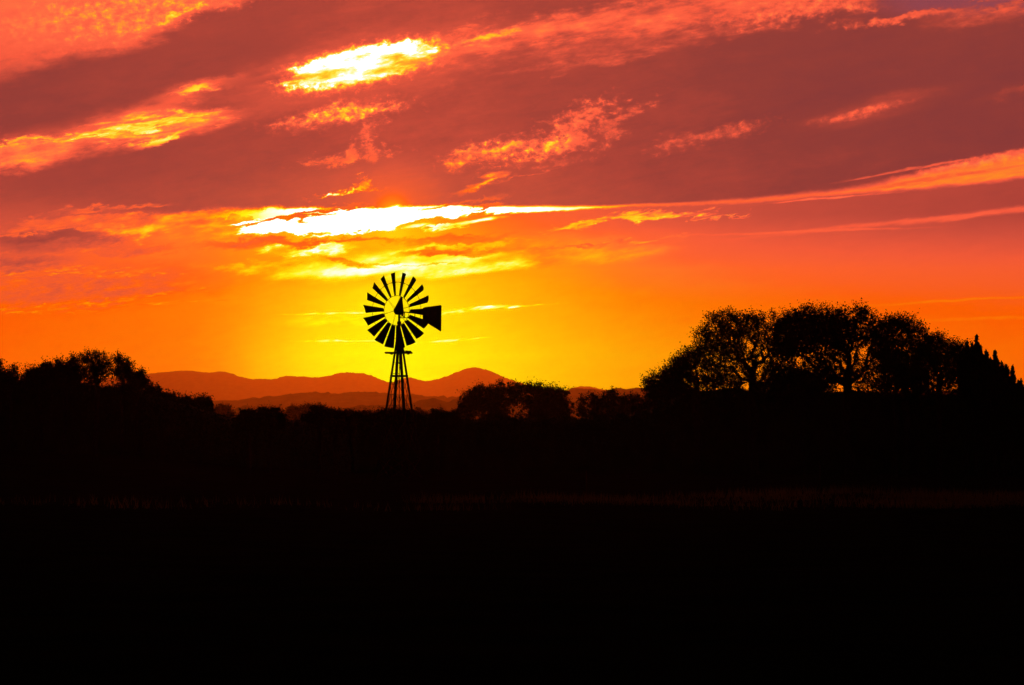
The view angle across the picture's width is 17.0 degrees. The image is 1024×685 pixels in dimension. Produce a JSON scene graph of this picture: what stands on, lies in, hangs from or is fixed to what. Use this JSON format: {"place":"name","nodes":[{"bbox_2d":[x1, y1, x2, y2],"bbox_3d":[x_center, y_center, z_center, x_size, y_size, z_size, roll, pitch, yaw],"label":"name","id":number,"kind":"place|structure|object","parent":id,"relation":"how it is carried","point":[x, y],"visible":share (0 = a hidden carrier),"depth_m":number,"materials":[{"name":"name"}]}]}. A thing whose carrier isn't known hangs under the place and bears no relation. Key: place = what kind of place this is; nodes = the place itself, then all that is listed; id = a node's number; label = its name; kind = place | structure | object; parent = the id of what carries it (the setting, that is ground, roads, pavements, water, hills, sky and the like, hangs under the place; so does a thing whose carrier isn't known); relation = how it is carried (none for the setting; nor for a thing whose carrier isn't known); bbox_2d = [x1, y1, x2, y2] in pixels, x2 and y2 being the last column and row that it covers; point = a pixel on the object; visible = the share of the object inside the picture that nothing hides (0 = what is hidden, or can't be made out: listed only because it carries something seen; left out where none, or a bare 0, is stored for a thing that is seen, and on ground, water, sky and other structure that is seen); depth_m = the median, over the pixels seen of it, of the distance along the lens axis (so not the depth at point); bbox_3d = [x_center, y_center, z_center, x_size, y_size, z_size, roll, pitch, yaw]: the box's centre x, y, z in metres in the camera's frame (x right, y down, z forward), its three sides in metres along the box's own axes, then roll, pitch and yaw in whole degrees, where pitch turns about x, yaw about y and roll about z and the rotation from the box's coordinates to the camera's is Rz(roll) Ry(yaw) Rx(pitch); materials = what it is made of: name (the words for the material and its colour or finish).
{"place":"outdoors","nodes":[
{"label":"outdoors","id":0,"kind":"place"},
{"bbox_2d":[19,367,524,400],"bbox_3d":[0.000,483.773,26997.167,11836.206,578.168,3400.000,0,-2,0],"label":"hills","id":1,"kind":"structure","parent":0,"point":[219,385],"depth_m":26522.81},
{"bbox_2d":[214,398,639,419],"bbox_3d":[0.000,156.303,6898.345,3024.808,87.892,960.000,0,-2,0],"label":"ridge","id":2,"kind":"structure","parent":0,"point":[428,404],"depth_m":6809.85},
{"bbox_2d":[0,450,1023,684],"bbox_3d":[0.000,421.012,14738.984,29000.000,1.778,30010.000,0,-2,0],"label":"ground","id":3,"kind":"structure","parent":0,"point":[269,592],"depth_m":38.92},
{"bbox_2d":[0,358,14,400],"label":"oak tree","id":4,"kind":"object","parent":3,"relation":"on","point":[1,373],"visible":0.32,"depth_m":196.00,"materials":[{"name":"black plant"}]},
{"bbox_2d":[0,362,22,452],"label":"oak tree","id":5,"kind":"object","parent":3,"relation":"on","point":[9,377],"visible":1,"depth_m":191.88,"materials":[{"name":"black plant"}]},
{"bbox_2d":[17,356,57,451],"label":"oak tree","id":6,"kind":"object","parent":3,"relation":"on","point":[37,374],"visible":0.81,"depth_m":197.76,"materials":[{"name":"black plant"}]},
{"bbox_2d":[43,351,85,453],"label":"oak tree","id":7,"kind":"object","parent":3,"relation":"on","point":[60,373],"visible":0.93,"depth_m":194.78,"materials":[{"name":"black plant"}]},
{"bbox_2d":[71,346,116,456],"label":"oak tree","id":8,"kind":"object","parent":3,"relation":"on","point":[96,371],"visible":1,"depth_m":191.82,"materials":[{"name":"black plant"}]},
{"bbox_2d":[109,348,138,456],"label":"oak tree","id":9,"kind":"object","parent":3,"relation":"on","point":[124,371],"visible":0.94,"depth_m":195.86,"materials":[{"name":"black plant"}]},
{"bbox_2d":[114,365,152,456],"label":"oak tree","id":10,"kind":"object","parent":3,"relation":"on","point":[140,382],"visible":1,"depth_m":196.83,"materials":[{"name":"black plant"}]},
{"bbox_2d":[143,378,169,398],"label":"shrub","id":11,"kind":"object","parent":3,"relation":"on","point":[155,389],"visible":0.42,"depth_m":199.85,"materials":[{"name":"black plant"}]},
{"bbox_2d":[162,388,183,403],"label":"shrub","id":12,"kind":"object","parent":3,"relation":"on","point":[173,394],"visible":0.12,"depth_m":203.84,"materials":[{"name":"black plant"}]},
{"bbox_2d":[179,390,199,406],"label":"shrub","id":13,"kind":"object","parent":3,"relation":"on","point":[189,399],"visible":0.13,"depth_m":207.83,"materials":[{"name":"black plant"}]},
{"bbox_2d":[193,392,216,408],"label":"shrub","id":14,"kind":"object","parent":3,"relation":"on","point":[202,400],"visible":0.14,"depth_m":211.84,"materials":[{"name":"black plant"}]},
{"bbox_2d":[204,396,213,412],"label":"juniper tree","id":15,"kind":"object","parent":3,"relation":"on","point":[208,402],"visible":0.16,"depth_m":203.89,"materials":[{"name":"black plant"}]},
{"bbox_2d":[214,402,236,417],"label":"broadleaf tree","id":16,"kind":"object","parent":3,"relation":"on","point":[220,409],"visible":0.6,"depth_m":1248.49,"materials":[{"name":"black plant"}]},
{"bbox_2d":[232,406,263,474],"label":"tree","id":17,"kind":"object","parent":3,"relation":"on","point":[248,421],"visible":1,"depth_m":151.77,"materials":[{"name":"plant"}]},
{"bbox_2d":[255,404,288,473],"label":"tree","id":18,"kind":"object","parent":3,"relation":"on","point":[274,418],"visible":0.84,"depth_m":154.74,"materials":[{"name":"plant"}]},
{"bbox_2d":[282,403,302,420],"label":"broadleaf tree","id":19,"kind":"object","parent":3,"relation":"on","point":[290,413],"visible":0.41,"depth_m":1297.83,"materials":[{"name":"black plant"}]},
{"bbox_2d":[294,401,315,419],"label":"broadleaf tree","id":20,"kind":"object","parent":3,"relation":"on","point":[304,408],"visible":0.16,"depth_m":1248.82,"materials":[{"name":"black plant"}]},
{"bbox_2d":[299,402,332,471],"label":"tree","id":21,"kind":"object","parent":3,"relation":"on","point":[314,417],"visible":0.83,"depth_m":157.78,"materials":[{"name":"plant"}]},
{"bbox_2d":[0,376,684,473],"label":"undergrowth","id":22,"kind":"object","parent":3,"relation":"on","point":[648,441],"visible":0.77,"depth_m":161.25,"materials":[{"name":"black plant"}]},
{"bbox_2d":[339,407,370,472],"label":"tree","id":23,"kind":"object","parent":3,"relation":"on","point":[358,422],"visible":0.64,"depth_m":154.78,"materials":[{"name":"plant"}]},
{"bbox_2d":[359,406,377,438],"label":"shrub","id":24,"kind":"object","parent":3,"relation":"on","point":[369,414],"visible":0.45,"depth_m":157.69,"materials":[{"name":"black plant"}]},
{"bbox_2d":[363,272,441,480],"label":"windmill","id":25,"kind":"object","parent":3,"relation":"on","point":[431,315],"visible":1,"depth_m":135.95,"materials":[{"name":"metal"}]},
{"bbox_2d":[407,405,429,415],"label":"broadleaf tree","id":26,"kind":"object","parent":3,"relation":"on","point":[424,411],"visible":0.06,"depth_m":1249.20,"materials":[{"name":"black plant"}]},
{"bbox_2d":[453,376,524,418],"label":"oak tree","id":27,"kind":"object","parent":3,"relation":"on","point":[492,399],"visible":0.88,"depth_m":329.46,"materials":[{"name":"black plant"}]},
{"bbox_2d":[514,376,577,418],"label":"tree","id":28,"kind":"object","parent":3,"relation":"on","point":[553,402],"visible":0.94,"depth_m":326.44,"materials":[{"name":"black plant"}]},
{"bbox_2d":[574,386,624,418],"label":"tree","id":29,"kind":"object","parent":3,"relation":"on","point":[602,404],"visible":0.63,"depth_m":321.59,"materials":[{"name":"black plant"}]},
{"bbox_2d":[608,390,647,416],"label":"tree","id":30,"kind":"object","parent":3,"relation":"on","point":[625,403],"visible":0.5,"depth_m":317.60,"materials":[{"name":"black plant"}]},
{"bbox_2d":[638,344,730,473],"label":"oak tree","id":31,"kind":"object","parent":3,"relation":"on","point":[677,375],"visible":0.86,"depth_m":175.72,"materials":[{"name":"black plant"}]},
{"bbox_2d":[683,304,805,474],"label":"oak tree","id":32,"kind":"object","parent":3,"relation":"on","point":[775,343],"visible":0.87,"depth_m":179.76,"materials":[{"name":"black plant"}]},
{"bbox_2d":[745,361,838,475],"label":"oak tree","id":33,"kind":"object","parent":3,"relation":"on","point":[800,388],"visible":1,"depth_m":171.65,"materials":[{"name":"black plant"}]},
{"bbox_2d":[775,297,897,474],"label":"oak tree","id":34,"kind":"object","parent":3,"relation":"on","point":[831,333],"visible":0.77,"depth_m":182.68,"materials":[{"name":"black plant"}]},
{"bbox_2d":[858,352,943,476],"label":"oak tree","id":35,"kind":"object","parent":3,"relation":"on","point":[906,382],"visible":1,"depth_m":170.78,"materials":[{"name":"black plant"}]},
{"bbox_2d":[865,308,942,475],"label":"oak tree","id":36,"kind":"object","parent":3,"relation":"on","point":[919,351],"visible":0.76,"depth_m":177.78,"materials":[{"name":"black plant"}]},
{"bbox_2d":[921,327,971,474],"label":"oak tree","id":37,"kind":"object","parent":3,"relation":"on","point":[950,356],"visible":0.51,"depth_m":181.73,"materials":[{"name":"black plant"}]},
{"bbox_2d":[955,341,973,474],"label":"juniper tree","id":38,"kind":"object","parent":3,"relation":"on","point":[961,399],"visible":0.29,"depth_m":179.78,"materials":[{"name":"black plant"}]},
{"bbox_2d":[963,334,989,475],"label":"juniper tree","id":39,"kind":"object","parent":3,"relation":"on","point":[975,359],"visible":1,"depth_m":177.68,"materials":[{"name":"black plant"}]},
{"bbox_2d":[980,350,991,474],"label":"juniper tree","id":40,"kind":"object","parent":3,"relation":"on","point":[986,440],"visible":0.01,"depth_m":181.81,"materials":[{"name":"black plant"}]},
{"bbox_2d":[979,350,1009,475],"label":"juniper tree","id":41,"kind":"object","parent":3,"relation":"on","point":[993,376],"visible":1,"depth_m":176.66,"materials":[{"name":"black plant"}]},
{"bbox_2d":[998,364,1023,475],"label":"juniper tree","id":42,"kind":"object","parent":3,"relation":"on","point":[1011,396],"visible":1,"depth_m":175.75,"materials":[{"name":"black plant"}]},
{"bbox_2d":[1016,379,1023,474],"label":"juniper tree","id":43,"kind":"object","parent":3,"relation":"on","point":[1018,460],"visible":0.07,"depth_m":178.77,"materials":[{"name":"black plant"}]},
{"bbox_2d":[0,484,1023,511],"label":"grass","id":44,"kind":"structure","parent":0,"point":[925,497],"depth_m":99.42,"materials":[{"name":"black plant"}]},
{"bbox_2d":[0,0,1023,391],"label":"sky","id":45,"kind":"structure","parent":0,"point":[209,186],"materials":[{"name":"orange"}]},
{"bbox_2d":[213,387,957,409],"bbox_3d":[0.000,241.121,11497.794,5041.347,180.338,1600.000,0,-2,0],"label":"ridge","id":46,"kind":"structure","parent":0,"point":[344,400],"depth_m":11301.82,"materials":[{"name":"brown"}]},
{"bbox_2d":[574,386,605,390],"bbox_3d":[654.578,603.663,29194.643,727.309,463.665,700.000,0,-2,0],"label":"hills","id":47,"kind":"structure","parent":0,"point":[586,387],"depth_m":29169.74,"materials":[{"name":"orange"}]}
]}

